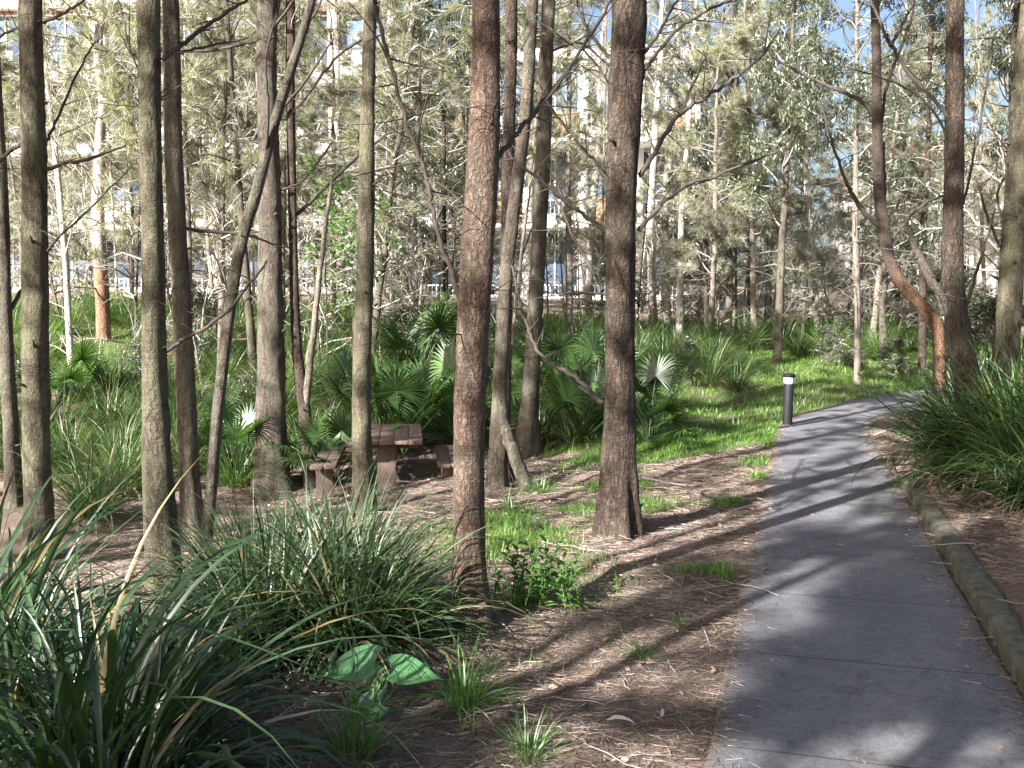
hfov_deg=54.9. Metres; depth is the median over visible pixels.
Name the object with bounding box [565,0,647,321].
she oak tree
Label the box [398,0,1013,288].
sky
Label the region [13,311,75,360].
grass clump
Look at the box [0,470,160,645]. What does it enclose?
strap plant
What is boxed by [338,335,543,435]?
fan palm
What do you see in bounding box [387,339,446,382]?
grass clump
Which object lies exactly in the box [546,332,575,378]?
shrub
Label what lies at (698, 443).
grass
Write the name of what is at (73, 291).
grass clump
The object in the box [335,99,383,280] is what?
she oak tree
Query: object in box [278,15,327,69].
window
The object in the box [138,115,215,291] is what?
she oak tree
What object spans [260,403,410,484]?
fan palm
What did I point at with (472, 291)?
she oak tree
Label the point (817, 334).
grass clump
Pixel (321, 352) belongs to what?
grass clump
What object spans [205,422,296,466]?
grass clump
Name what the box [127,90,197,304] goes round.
she oak tree
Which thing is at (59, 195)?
she oak tree
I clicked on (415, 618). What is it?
grass clump
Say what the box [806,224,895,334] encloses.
twiggy tree
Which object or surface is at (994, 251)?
she oak tree
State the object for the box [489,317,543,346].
grass clump
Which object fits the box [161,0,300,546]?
she oak tree
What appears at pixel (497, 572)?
leafy weed
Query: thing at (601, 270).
shrub
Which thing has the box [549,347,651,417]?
grass clump
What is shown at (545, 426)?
grass clump
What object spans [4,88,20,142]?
window
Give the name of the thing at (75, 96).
she oak tree
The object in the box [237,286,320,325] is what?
grass clump
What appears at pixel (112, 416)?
grass clump
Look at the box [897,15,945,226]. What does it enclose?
she oak tree
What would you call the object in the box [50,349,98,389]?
grass clump
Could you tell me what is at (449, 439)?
grass clump
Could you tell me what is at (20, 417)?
grass clump
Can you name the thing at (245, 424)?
fan palm
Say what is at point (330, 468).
picnic bench
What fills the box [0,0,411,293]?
apartment building
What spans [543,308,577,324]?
grass clump
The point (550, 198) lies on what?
window
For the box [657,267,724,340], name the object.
shrub
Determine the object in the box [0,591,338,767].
strap plant
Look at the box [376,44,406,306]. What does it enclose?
she oak tree
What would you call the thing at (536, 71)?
window
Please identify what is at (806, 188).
she oak tree
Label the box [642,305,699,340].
grass clump
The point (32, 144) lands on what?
she oak tree
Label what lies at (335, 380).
shrub
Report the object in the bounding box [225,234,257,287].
window
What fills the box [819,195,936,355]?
broken tree
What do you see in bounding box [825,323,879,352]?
grass clump
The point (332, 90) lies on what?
she oak tree
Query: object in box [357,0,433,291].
she oak tree
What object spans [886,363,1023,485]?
strap plant
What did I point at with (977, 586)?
log
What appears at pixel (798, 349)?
grass clump
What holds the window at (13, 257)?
in the apartment building at (12, 4)
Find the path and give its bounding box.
[704,389,1023,767]
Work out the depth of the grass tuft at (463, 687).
4.15 m
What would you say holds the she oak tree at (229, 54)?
on the ground at (516, 623)
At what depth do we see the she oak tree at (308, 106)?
37.98 m
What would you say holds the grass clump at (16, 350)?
on the ground at (516, 623)
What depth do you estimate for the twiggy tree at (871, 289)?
27.16 m
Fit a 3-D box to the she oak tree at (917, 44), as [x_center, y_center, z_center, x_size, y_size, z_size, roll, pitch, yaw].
[11.554,-6.017,29.754,3.111,10.006,3.538,0,4,0]
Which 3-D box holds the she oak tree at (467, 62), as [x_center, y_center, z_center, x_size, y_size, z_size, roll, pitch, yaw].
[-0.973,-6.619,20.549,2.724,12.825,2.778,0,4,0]
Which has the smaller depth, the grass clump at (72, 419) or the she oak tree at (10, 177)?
the grass clump at (72, 419)
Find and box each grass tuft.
[279,680,436,767]
[401,623,544,733]
[462,695,581,767]
[487,487,544,519]
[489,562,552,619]
[507,467,572,496]
[525,555,576,591]
[610,632,669,662]
[663,611,700,630]
[711,569,737,582]
[875,459,926,491]
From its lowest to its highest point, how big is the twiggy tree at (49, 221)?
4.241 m
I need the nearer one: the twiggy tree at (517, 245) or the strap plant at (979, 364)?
the strap plant at (979, 364)
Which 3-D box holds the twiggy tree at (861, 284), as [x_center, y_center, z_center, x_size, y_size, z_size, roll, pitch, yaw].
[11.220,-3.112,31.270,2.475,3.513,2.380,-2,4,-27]
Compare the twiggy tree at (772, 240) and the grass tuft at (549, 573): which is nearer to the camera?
the grass tuft at (549, 573)
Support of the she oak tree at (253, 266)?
on the ground at (516, 623)
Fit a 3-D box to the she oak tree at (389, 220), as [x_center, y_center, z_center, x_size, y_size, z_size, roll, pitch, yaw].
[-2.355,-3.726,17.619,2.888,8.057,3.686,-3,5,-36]
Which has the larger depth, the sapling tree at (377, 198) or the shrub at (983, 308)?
the sapling tree at (377, 198)
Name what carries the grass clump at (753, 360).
on the ground at (516, 623)
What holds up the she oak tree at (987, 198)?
on the ground at (516, 623)
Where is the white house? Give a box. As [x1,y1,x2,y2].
[824,142,1023,308]
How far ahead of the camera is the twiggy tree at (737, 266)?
33.30 m
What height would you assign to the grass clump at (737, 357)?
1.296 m
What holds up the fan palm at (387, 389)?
on the ground at (516, 623)
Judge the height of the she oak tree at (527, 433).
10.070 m
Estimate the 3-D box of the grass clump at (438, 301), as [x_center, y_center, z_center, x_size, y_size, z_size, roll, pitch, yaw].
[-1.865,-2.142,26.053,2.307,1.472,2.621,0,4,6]
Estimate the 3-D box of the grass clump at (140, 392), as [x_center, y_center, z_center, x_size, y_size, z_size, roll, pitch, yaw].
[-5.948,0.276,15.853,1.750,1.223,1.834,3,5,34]
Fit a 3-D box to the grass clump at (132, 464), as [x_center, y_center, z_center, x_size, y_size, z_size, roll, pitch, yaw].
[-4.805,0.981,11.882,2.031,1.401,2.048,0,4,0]
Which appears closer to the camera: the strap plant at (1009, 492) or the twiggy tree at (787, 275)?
the strap plant at (1009, 492)
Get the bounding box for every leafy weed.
[275,675,383,749]
[487,548,541,598]
[493,514,567,610]
[534,551,597,610]
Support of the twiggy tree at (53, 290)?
on the ground at (516, 623)
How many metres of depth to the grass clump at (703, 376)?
18.71 m
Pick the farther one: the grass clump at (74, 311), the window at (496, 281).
the window at (496, 281)
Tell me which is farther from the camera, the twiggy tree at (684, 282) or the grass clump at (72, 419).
the twiggy tree at (684, 282)
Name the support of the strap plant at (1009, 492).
on the ground at (516, 623)
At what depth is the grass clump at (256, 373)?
17.01 m
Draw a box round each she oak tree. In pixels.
[0,0,121,369]
[0,0,135,562]
[0,26,68,233]
[0,33,76,279]
[0,41,18,179]
[0,59,52,508]
[2,0,162,341]
[5,92,20,254]
[6,116,20,204]
[6,127,52,245]
[7,0,83,248]
[10,0,111,304]
[16,8,59,291]
[46,0,139,314]
[48,0,250,356]
[48,84,124,298]
[54,0,127,266]
[62,0,193,305]
[71,8,166,303]
[82,0,267,614]
[98,1,256,341]
[115,67,139,287]
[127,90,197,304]
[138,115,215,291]
[161,0,256,340]
[161,0,282,358]
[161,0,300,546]
[162,0,280,303]
[163,27,240,294]
[166,0,326,376]
[181,0,359,492]
[193,1,257,285]
[209,0,340,335]
[217,0,306,268]
[225,13,258,296]
[248,0,345,299]
[264,0,380,517]
[277,0,350,290]
[278,47,326,305]
[286,0,379,339]
[297,0,469,368]
[299,0,362,298]
[316,0,435,358]
[316,104,400,302]
[327,8,456,307]
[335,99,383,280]
[338,0,448,305]
[341,0,617,633]
[347,6,410,303]
[350,0,461,300]
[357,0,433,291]
[374,0,464,314]
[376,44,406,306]
[396,43,500,303]
[404,0,519,304]
[410,41,459,297]
[411,0,503,275]
[427,0,610,353]
[430,21,467,300]
[433,57,503,242]
[454,0,780,542]
[456,25,561,275]
[469,0,608,458]
[484,0,537,492]
[499,0,591,310]
[500,0,517,482]
[526,0,606,333]
[545,0,653,323]
[554,105,606,303]
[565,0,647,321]
[603,0,695,331]
[635,82,677,313]
[640,0,713,324]
[640,55,767,336]
[641,0,746,337]
[646,0,774,340]
[657,6,757,314]
[668,21,765,315]
[673,0,773,343]
[688,0,823,351]
[689,0,775,331]
[712,0,886,365]
[712,142,746,315]
[717,91,806,321]
[720,90,841,331]
[740,0,778,313]
[743,0,869,331]
[756,24,870,332]
[756,75,811,318]
[759,129,819,296]
[787,6,849,325]
[817,0,973,351]
[818,89,921,302]
[819,128,902,320]
[820,65,941,312]
[822,55,899,311]
[823,44,943,326]
[835,0,1013,429]
[841,55,931,325]
[845,13,943,325]
[846,111,928,317]
[874,0,971,324]
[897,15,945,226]
[917,86,1008,288]
[936,1,1003,290]
[941,0,1023,400]
[964,0,1012,322]
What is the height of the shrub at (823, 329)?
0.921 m
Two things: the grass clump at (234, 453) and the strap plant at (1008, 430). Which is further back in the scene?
the grass clump at (234, 453)
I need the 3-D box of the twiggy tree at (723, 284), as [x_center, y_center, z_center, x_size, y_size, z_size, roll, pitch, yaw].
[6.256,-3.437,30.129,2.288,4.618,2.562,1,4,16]
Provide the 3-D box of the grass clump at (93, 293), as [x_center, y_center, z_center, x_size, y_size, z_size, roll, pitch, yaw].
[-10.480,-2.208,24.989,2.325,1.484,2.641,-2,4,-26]
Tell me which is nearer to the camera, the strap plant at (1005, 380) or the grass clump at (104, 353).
the strap plant at (1005, 380)
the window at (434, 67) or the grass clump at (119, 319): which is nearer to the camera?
the grass clump at (119, 319)
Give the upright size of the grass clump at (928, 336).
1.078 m
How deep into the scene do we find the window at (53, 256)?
52.15 m
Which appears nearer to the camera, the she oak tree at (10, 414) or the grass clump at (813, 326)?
the she oak tree at (10, 414)
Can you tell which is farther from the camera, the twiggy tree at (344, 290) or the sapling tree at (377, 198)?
the twiggy tree at (344, 290)
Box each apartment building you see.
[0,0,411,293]
[411,48,699,310]
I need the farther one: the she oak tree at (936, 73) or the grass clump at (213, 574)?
the she oak tree at (936, 73)
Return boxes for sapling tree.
[190,0,359,571]
[296,149,356,420]
[313,176,380,363]
[344,171,405,364]
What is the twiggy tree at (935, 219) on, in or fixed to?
on the ground at (516, 623)
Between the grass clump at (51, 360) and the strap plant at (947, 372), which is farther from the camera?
the grass clump at (51, 360)
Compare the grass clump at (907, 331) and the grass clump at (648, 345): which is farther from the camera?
the grass clump at (907, 331)
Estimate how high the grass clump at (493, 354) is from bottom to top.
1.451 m
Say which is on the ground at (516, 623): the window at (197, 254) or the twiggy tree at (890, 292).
the twiggy tree at (890, 292)
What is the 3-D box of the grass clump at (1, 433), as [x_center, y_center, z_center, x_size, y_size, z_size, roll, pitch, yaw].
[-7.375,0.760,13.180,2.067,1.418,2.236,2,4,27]
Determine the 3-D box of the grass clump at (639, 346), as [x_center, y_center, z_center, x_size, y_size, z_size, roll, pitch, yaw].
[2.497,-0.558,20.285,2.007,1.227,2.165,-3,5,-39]
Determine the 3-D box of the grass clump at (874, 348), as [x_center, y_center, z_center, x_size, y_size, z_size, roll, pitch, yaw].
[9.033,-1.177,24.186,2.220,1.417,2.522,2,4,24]
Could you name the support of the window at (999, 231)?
in the white house
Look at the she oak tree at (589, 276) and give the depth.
29.43 m
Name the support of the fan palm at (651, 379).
on the ground at (516, 623)
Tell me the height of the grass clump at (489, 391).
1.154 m
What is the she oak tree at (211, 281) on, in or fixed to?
on the ground at (516, 623)
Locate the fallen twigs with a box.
[55,441,1023,767]
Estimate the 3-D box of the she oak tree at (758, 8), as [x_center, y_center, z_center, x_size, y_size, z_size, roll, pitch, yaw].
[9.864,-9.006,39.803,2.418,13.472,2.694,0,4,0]
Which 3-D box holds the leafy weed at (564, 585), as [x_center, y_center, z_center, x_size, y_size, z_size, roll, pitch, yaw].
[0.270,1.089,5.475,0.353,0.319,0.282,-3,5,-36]
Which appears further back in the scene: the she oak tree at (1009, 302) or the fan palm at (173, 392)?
the fan palm at (173, 392)
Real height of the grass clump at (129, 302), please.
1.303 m
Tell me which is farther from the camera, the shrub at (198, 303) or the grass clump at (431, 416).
the shrub at (198, 303)
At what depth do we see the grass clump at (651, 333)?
23.53 m
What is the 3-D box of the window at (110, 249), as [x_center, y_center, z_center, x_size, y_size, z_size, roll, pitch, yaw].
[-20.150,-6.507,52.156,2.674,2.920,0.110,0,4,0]
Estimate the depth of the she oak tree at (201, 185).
18.74 m
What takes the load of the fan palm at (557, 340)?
on the ground at (516, 623)
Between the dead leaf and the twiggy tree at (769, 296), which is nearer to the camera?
the dead leaf
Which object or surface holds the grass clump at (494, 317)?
on the ground at (516, 623)
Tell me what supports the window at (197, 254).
in the apartment building at (12, 4)
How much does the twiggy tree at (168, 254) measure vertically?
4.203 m
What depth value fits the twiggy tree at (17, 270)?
29.87 m
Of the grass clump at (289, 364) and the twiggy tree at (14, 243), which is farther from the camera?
the twiggy tree at (14, 243)
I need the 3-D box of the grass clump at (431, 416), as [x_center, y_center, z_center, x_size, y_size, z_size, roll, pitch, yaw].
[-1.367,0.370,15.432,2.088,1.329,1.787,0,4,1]
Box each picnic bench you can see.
[310,446,344,499]
[434,445,452,476]
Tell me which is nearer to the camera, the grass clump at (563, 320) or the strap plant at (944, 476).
the strap plant at (944, 476)
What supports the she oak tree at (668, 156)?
on the ground at (516, 623)
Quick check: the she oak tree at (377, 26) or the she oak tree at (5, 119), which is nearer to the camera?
the she oak tree at (5, 119)
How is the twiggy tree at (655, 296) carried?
on the ground at (516, 623)
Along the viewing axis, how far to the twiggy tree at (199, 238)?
23.77 m
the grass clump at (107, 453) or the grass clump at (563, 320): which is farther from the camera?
the grass clump at (563, 320)
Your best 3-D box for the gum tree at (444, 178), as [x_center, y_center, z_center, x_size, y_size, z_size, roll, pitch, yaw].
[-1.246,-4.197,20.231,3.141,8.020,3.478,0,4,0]
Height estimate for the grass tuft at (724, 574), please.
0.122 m
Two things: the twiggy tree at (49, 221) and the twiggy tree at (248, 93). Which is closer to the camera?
the twiggy tree at (248, 93)
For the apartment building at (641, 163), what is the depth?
46.67 m
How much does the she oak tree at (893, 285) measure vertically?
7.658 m
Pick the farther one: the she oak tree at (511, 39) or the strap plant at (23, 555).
the she oak tree at (511, 39)
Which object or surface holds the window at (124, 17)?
in the apartment building at (12, 4)
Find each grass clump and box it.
[0,365,124,450]
[0,394,64,444]
[0,399,64,443]
[0,404,21,461]
[0,407,75,475]
[0,410,132,486]
[0,413,178,541]
[11,277,20,311]
[12,292,20,320]
[12,293,77,323]
[13,304,20,333]
[13,309,81,352]
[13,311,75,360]
[13,331,66,373]
[14,333,75,366]
[17,293,95,343]
[21,405,128,468]
[50,274,120,312]
[50,291,93,324]
[50,294,81,317]
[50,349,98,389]
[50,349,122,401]
[51,409,200,495]
[51,415,199,498]
[52,374,141,433]
[55,341,170,409]
[56,269,140,320]
[60,288,138,323]
[61,274,140,316]
[61,337,140,374]
[67,381,170,445]
[68,403,174,476]
[72,475,465,701]
[90,295,140,329]
[95,384,239,467]
[97,329,205,384]
[100,366,197,424]
[102,356,140,389]
[104,312,172,349]
[109,286,140,307]
[110,284,140,321]
[111,333,173,372]
[116,355,214,402]
[117,296,172,337]
[122,479,386,645]
[131,450,503,665]
[139,287,172,315]
[154,446,564,712]
[167,317,214,347]
[167,323,243,379]
[171,373,214,416]
[171,393,240,432]
[171,426,240,473]
[172,432,292,495]
[195,327,245,372]
[195,344,255,387]
[196,289,243,317]
[196,381,249,416]
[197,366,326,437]
[198,421,254,472]
[200,304,256,354]
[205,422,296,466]
[209,299,256,333]
[214,278,286,319]
[229,332,256,367]
[232,311,325,352]
[232,355,295,394]
[236,370,323,419]
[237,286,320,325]
[241,324,351,399]
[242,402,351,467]
[253,291,305,316]
[256,335,307,370]
[284,308,351,362]
[285,336,351,376]
[286,351,403,424]
[287,291,351,338]
[287,353,351,404]
[287,397,350,450]
[289,289,349,322]
[289,399,349,445]
[300,296,328,317]
[302,315,349,354]
[318,374,453,461]
[319,307,383,348]
[320,290,354,311]
[320,336,387,375]
[322,293,354,331]
[328,287,383,321]
[338,337,446,406]
[371,335,439,378]
[373,282,436,319]
[376,313,440,354]
[376,331,440,375]
[378,376,453,434]
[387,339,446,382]
[397,358,542,455]
[407,336,442,362]
[411,336,489,370]
[418,282,456,313]
[431,329,494,353]
[443,338,518,375]
[485,389,593,452]
[486,363,521,407]
[487,364,592,425]
[488,325,557,371]
[489,313,553,360]
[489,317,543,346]
[490,306,517,326]
[492,357,521,402]
[493,300,553,338]
[511,364,548,407]
[512,289,585,336]
[513,384,603,455]
[542,307,600,346]
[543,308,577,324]
[544,315,604,359]
[544,336,638,380]
[544,360,661,431]
[545,302,604,339]
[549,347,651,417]
[559,301,604,335]
[576,320,652,358]
[582,310,638,337]
[594,305,662,340]
[601,318,656,345]
[635,314,684,341]
[635,318,676,349]
[635,330,665,370]
[635,331,656,358]
[635,331,663,356]
[637,316,728,387]
[638,310,669,336]
[639,329,706,365]
[641,318,710,349]
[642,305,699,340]
[647,320,680,344]
[652,320,725,355]
[662,342,712,377]
[663,307,703,329]
[664,317,702,337]
[667,335,759,393]
[675,323,700,344]
[680,305,760,350]
[682,333,737,367]
[693,342,743,374]
[697,325,748,359]
[699,349,773,393]
[701,337,777,377]
[707,306,774,351]
[723,341,787,375]
[732,307,798,344]
[758,310,821,351]
[766,325,830,358]
[772,305,812,333]
[789,312,873,360]
[789,318,846,351]
[791,310,849,344]
[794,316,837,340]
[808,305,852,330]
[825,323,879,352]
[841,316,916,359]
[844,317,906,350]
[862,299,917,339]
[875,325,931,354]
[877,315,917,347]
[893,320,916,341]
[901,310,917,336]
[906,319,943,345]
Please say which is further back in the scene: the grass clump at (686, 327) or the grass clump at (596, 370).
the grass clump at (686, 327)
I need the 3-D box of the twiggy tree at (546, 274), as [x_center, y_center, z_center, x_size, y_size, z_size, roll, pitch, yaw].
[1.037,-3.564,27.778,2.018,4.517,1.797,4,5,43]
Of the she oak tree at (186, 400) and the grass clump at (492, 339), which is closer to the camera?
the she oak tree at (186, 400)
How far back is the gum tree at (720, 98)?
27.44 m
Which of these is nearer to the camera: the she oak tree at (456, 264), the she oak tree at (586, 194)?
the she oak tree at (456, 264)
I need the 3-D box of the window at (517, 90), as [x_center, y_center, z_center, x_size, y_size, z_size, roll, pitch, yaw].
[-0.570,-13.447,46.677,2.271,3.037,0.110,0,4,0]
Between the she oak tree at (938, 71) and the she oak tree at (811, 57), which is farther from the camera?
the she oak tree at (811, 57)
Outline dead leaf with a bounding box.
[607,715,634,723]
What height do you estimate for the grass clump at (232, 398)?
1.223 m
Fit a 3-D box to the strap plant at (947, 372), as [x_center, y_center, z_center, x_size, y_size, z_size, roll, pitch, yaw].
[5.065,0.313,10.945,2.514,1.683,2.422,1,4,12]
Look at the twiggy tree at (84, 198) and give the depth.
24.85 m
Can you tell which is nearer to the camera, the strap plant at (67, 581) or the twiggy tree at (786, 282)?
the strap plant at (67, 581)
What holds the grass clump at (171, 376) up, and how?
on the ground at (516, 623)
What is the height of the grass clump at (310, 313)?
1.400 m
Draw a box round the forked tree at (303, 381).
[246,0,389,488]
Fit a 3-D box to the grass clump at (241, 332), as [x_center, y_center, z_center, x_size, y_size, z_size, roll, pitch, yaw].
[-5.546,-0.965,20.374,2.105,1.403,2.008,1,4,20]
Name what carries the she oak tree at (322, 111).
on the ground at (516, 623)
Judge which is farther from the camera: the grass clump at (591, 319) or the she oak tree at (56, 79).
the she oak tree at (56, 79)
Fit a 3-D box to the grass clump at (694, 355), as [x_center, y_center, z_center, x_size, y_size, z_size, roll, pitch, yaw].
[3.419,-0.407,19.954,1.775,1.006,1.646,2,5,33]
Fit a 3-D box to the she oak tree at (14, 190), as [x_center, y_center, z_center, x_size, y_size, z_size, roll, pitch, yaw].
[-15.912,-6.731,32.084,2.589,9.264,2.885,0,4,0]
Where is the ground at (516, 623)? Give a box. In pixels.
[0,287,1023,767]
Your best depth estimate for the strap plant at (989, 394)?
8.16 m
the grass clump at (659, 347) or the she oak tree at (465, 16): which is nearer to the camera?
the grass clump at (659, 347)
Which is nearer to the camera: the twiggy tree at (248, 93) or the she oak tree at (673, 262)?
the twiggy tree at (248, 93)
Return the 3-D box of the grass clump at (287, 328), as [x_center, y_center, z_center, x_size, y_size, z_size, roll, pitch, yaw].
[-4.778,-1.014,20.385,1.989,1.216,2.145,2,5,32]
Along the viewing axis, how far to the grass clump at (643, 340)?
21.12 m
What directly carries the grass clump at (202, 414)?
on the ground at (516, 623)
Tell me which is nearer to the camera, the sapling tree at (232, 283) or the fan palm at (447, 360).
the sapling tree at (232, 283)
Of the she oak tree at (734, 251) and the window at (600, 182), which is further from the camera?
the window at (600, 182)
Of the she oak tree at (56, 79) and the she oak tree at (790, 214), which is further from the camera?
the she oak tree at (56, 79)
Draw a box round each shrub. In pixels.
[0,357,21,424]
[114,337,141,395]
[166,279,218,351]
[234,372,256,402]
[315,372,351,420]
[384,303,439,365]
[435,280,524,354]
[485,361,516,424]
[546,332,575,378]
[579,256,651,330]
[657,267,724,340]
[664,336,702,387]
[733,307,770,348]
[808,323,845,358]
[818,315,867,369]
[874,335,921,378]
[909,286,1023,415]
[911,264,990,344]
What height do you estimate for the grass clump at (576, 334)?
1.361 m
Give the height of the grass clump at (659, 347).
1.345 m
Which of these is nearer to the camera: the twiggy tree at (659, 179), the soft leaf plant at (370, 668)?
the soft leaf plant at (370, 668)
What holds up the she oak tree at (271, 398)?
on the ground at (516, 623)
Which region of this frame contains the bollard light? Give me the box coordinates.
[782,373,795,424]
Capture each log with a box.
[897,470,950,533]
[931,523,1022,642]
[995,627,1023,697]
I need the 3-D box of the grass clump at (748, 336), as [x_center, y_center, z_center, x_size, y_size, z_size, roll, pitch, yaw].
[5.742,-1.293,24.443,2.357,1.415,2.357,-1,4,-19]
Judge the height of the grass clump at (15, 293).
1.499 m
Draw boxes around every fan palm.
[0,334,111,412]
[168,375,254,436]
[171,392,301,473]
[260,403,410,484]
[313,343,438,423]
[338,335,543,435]
[344,351,454,455]
[372,290,456,370]
[488,324,602,396]
[511,358,666,439]
[541,322,690,398]
[578,349,713,442]
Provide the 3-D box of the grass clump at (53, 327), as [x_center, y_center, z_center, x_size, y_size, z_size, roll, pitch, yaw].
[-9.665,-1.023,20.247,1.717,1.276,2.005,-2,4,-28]
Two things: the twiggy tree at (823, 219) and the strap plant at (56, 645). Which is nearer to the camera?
the strap plant at (56, 645)
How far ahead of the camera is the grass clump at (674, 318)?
28.92 m
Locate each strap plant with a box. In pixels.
[0,451,318,767]
[0,457,431,767]
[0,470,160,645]
[0,526,154,674]
[0,531,309,767]
[0,560,331,767]
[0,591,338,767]
[7,555,186,719]
[816,341,1023,488]
[855,336,1022,469]
[860,342,1023,461]
[861,321,1023,508]
[865,393,1019,497]
[883,359,1023,515]
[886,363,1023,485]
[901,322,1023,484]
[908,326,1023,402]
[910,383,1023,504]
[921,338,1023,442]
[922,409,1023,516]
[936,325,1023,404]
[956,390,1023,524]
[965,408,1023,472]
[976,363,1023,442]
[978,318,1023,383]
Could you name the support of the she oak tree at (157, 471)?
on the ground at (516, 623)
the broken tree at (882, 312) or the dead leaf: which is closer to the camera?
the dead leaf
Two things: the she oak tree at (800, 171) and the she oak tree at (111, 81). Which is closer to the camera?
the she oak tree at (111, 81)
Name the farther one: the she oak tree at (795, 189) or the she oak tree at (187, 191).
the she oak tree at (795, 189)
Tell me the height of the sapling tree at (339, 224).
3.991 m
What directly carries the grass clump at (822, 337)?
on the ground at (516, 623)
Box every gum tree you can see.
[125,33,300,312]
[375,0,524,348]
[649,0,838,330]
[743,0,944,384]
[833,0,1011,373]
[857,0,1023,357]
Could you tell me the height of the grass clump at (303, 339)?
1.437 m
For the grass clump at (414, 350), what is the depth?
18.60 m
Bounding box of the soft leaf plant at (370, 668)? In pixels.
[314,644,444,722]
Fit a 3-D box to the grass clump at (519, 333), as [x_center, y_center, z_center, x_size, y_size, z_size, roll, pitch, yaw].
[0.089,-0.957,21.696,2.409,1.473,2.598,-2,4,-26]
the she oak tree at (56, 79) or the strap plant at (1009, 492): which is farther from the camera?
the she oak tree at (56, 79)
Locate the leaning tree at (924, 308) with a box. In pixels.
[749,0,945,407]
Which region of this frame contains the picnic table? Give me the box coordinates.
[349,424,422,489]
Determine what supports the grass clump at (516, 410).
on the ground at (516, 623)
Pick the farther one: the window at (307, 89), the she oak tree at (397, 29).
the window at (307, 89)
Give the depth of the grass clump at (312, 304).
25.10 m
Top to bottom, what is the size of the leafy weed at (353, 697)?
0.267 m
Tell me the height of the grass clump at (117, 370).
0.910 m
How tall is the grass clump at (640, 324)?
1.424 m
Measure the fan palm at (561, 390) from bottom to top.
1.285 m
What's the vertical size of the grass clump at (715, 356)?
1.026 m
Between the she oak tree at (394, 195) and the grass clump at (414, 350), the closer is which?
the grass clump at (414, 350)
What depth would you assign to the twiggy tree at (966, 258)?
27.20 m
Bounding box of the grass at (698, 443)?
[0,307,1023,703]
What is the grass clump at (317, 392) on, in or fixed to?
on the ground at (516, 623)
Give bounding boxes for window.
[0,15,18,68]
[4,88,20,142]
[10,234,20,287]
[44,15,86,67]
[45,88,88,142]
[48,161,90,215]
[49,233,93,287]
[105,15,136,49]
[105,161,139,201]
[106,233,141,287]
[109,88,137,142]
[161,20,206,68]
[162,164,209,214]
[164,233,210,287]
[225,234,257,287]
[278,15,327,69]
[285,233,330,287]
[286,161,328,215]
[295,88,328,142]
[338,15,387,50]
[340,88,377,140]
[340,233,388,287]
[421,67,466,122]
[422,232,460,295]
[425,150,461,213]
[491,232,522,295]
[500,67,522,128]
[532,67,578,123]
[532,150,577,213]
[544,232,577,295]
[588,67,609,127]
[588,150,606,208]
[593,233,605,295]
[643,150,688,211]
[643,232,687,295]
[644,67,688,127]
[998,217,1001,237]
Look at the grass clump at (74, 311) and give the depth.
23.22 m
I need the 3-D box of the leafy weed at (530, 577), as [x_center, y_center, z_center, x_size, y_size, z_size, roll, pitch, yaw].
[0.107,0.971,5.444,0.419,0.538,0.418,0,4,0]
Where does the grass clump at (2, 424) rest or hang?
on the ground at (516, 623)
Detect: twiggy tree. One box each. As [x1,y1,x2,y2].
[5,78,94,321]
[8,163,20,280]
[9,212,20,279]
[10,116,120,302]
[10,157,118,297]
[48,140,139,319]
[48,143,136,292]
[62,95,172,356]
[130,184,207,291]
[162,74,279,385]
[169,213,218,294]
[190,177,242,307]
[201,159,254,298]
[251,202,392,358]
[285,86,347,308]
[285,176,342,299]
[305,146,396,281]
[308,149,391,316]
[373,205,437,352]
[373,206,460,331]
[374,165,462,350]
[432,193,526,310]
[453,135,530,310]
[457,157,550,348]
[490,162,565,327]
[491,190,549,320]
[524,190,578,322]
[543,232,605,314]
[548,147,600,322]
[550,168,600,322]
[635,133,696,324]
[635,171,663,316]
[636,179,708,323]
[650,163,746,331]
[651,208,724,327]
[658,214,725,329]
[659,205,742,316]
[660,163,767,326]
[675,182,722,312]
[684,196,746,318]
[715,229,796,320]
[719,183,758,313]
[732,164,822,341]
[733,231,799,338]
[738,213,840,334]
[746,206,811,317]
[758,189,817,323]
[759,204,851,340]
[799,212,853,321]
[802,186,872,324]
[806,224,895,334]
[817,182,875,318]
[819,233,892,325]
[824,224,917,332]
[862,207,940,334]
[863,243,910,316]
[890,231,939,313]
[891,176,996,321]
[901,227,993,320]
[908,155,992,311]
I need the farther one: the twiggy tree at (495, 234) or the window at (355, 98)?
the window at (355, 98)
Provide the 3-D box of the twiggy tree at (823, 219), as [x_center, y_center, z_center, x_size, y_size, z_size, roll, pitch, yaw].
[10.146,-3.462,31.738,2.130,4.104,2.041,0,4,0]
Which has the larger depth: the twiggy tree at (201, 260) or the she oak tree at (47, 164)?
the she oak tree at (47, 164)
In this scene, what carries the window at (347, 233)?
in the apartment building at (12, 4)
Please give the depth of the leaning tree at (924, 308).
10.08 m
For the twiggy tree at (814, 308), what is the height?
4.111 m
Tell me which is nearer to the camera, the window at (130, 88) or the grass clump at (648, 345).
the grass clump at (648, 345)
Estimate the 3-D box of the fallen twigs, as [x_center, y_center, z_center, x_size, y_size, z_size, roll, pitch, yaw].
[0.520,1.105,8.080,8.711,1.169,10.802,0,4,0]
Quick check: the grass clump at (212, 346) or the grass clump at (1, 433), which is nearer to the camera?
the grass clump at (1, 433)
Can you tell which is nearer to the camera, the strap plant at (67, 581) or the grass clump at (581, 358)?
the strap plant at (67, 581)
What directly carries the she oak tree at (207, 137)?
on the ground at (516, 623)
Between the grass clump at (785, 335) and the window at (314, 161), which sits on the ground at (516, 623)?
the grass clump at (785, 335)

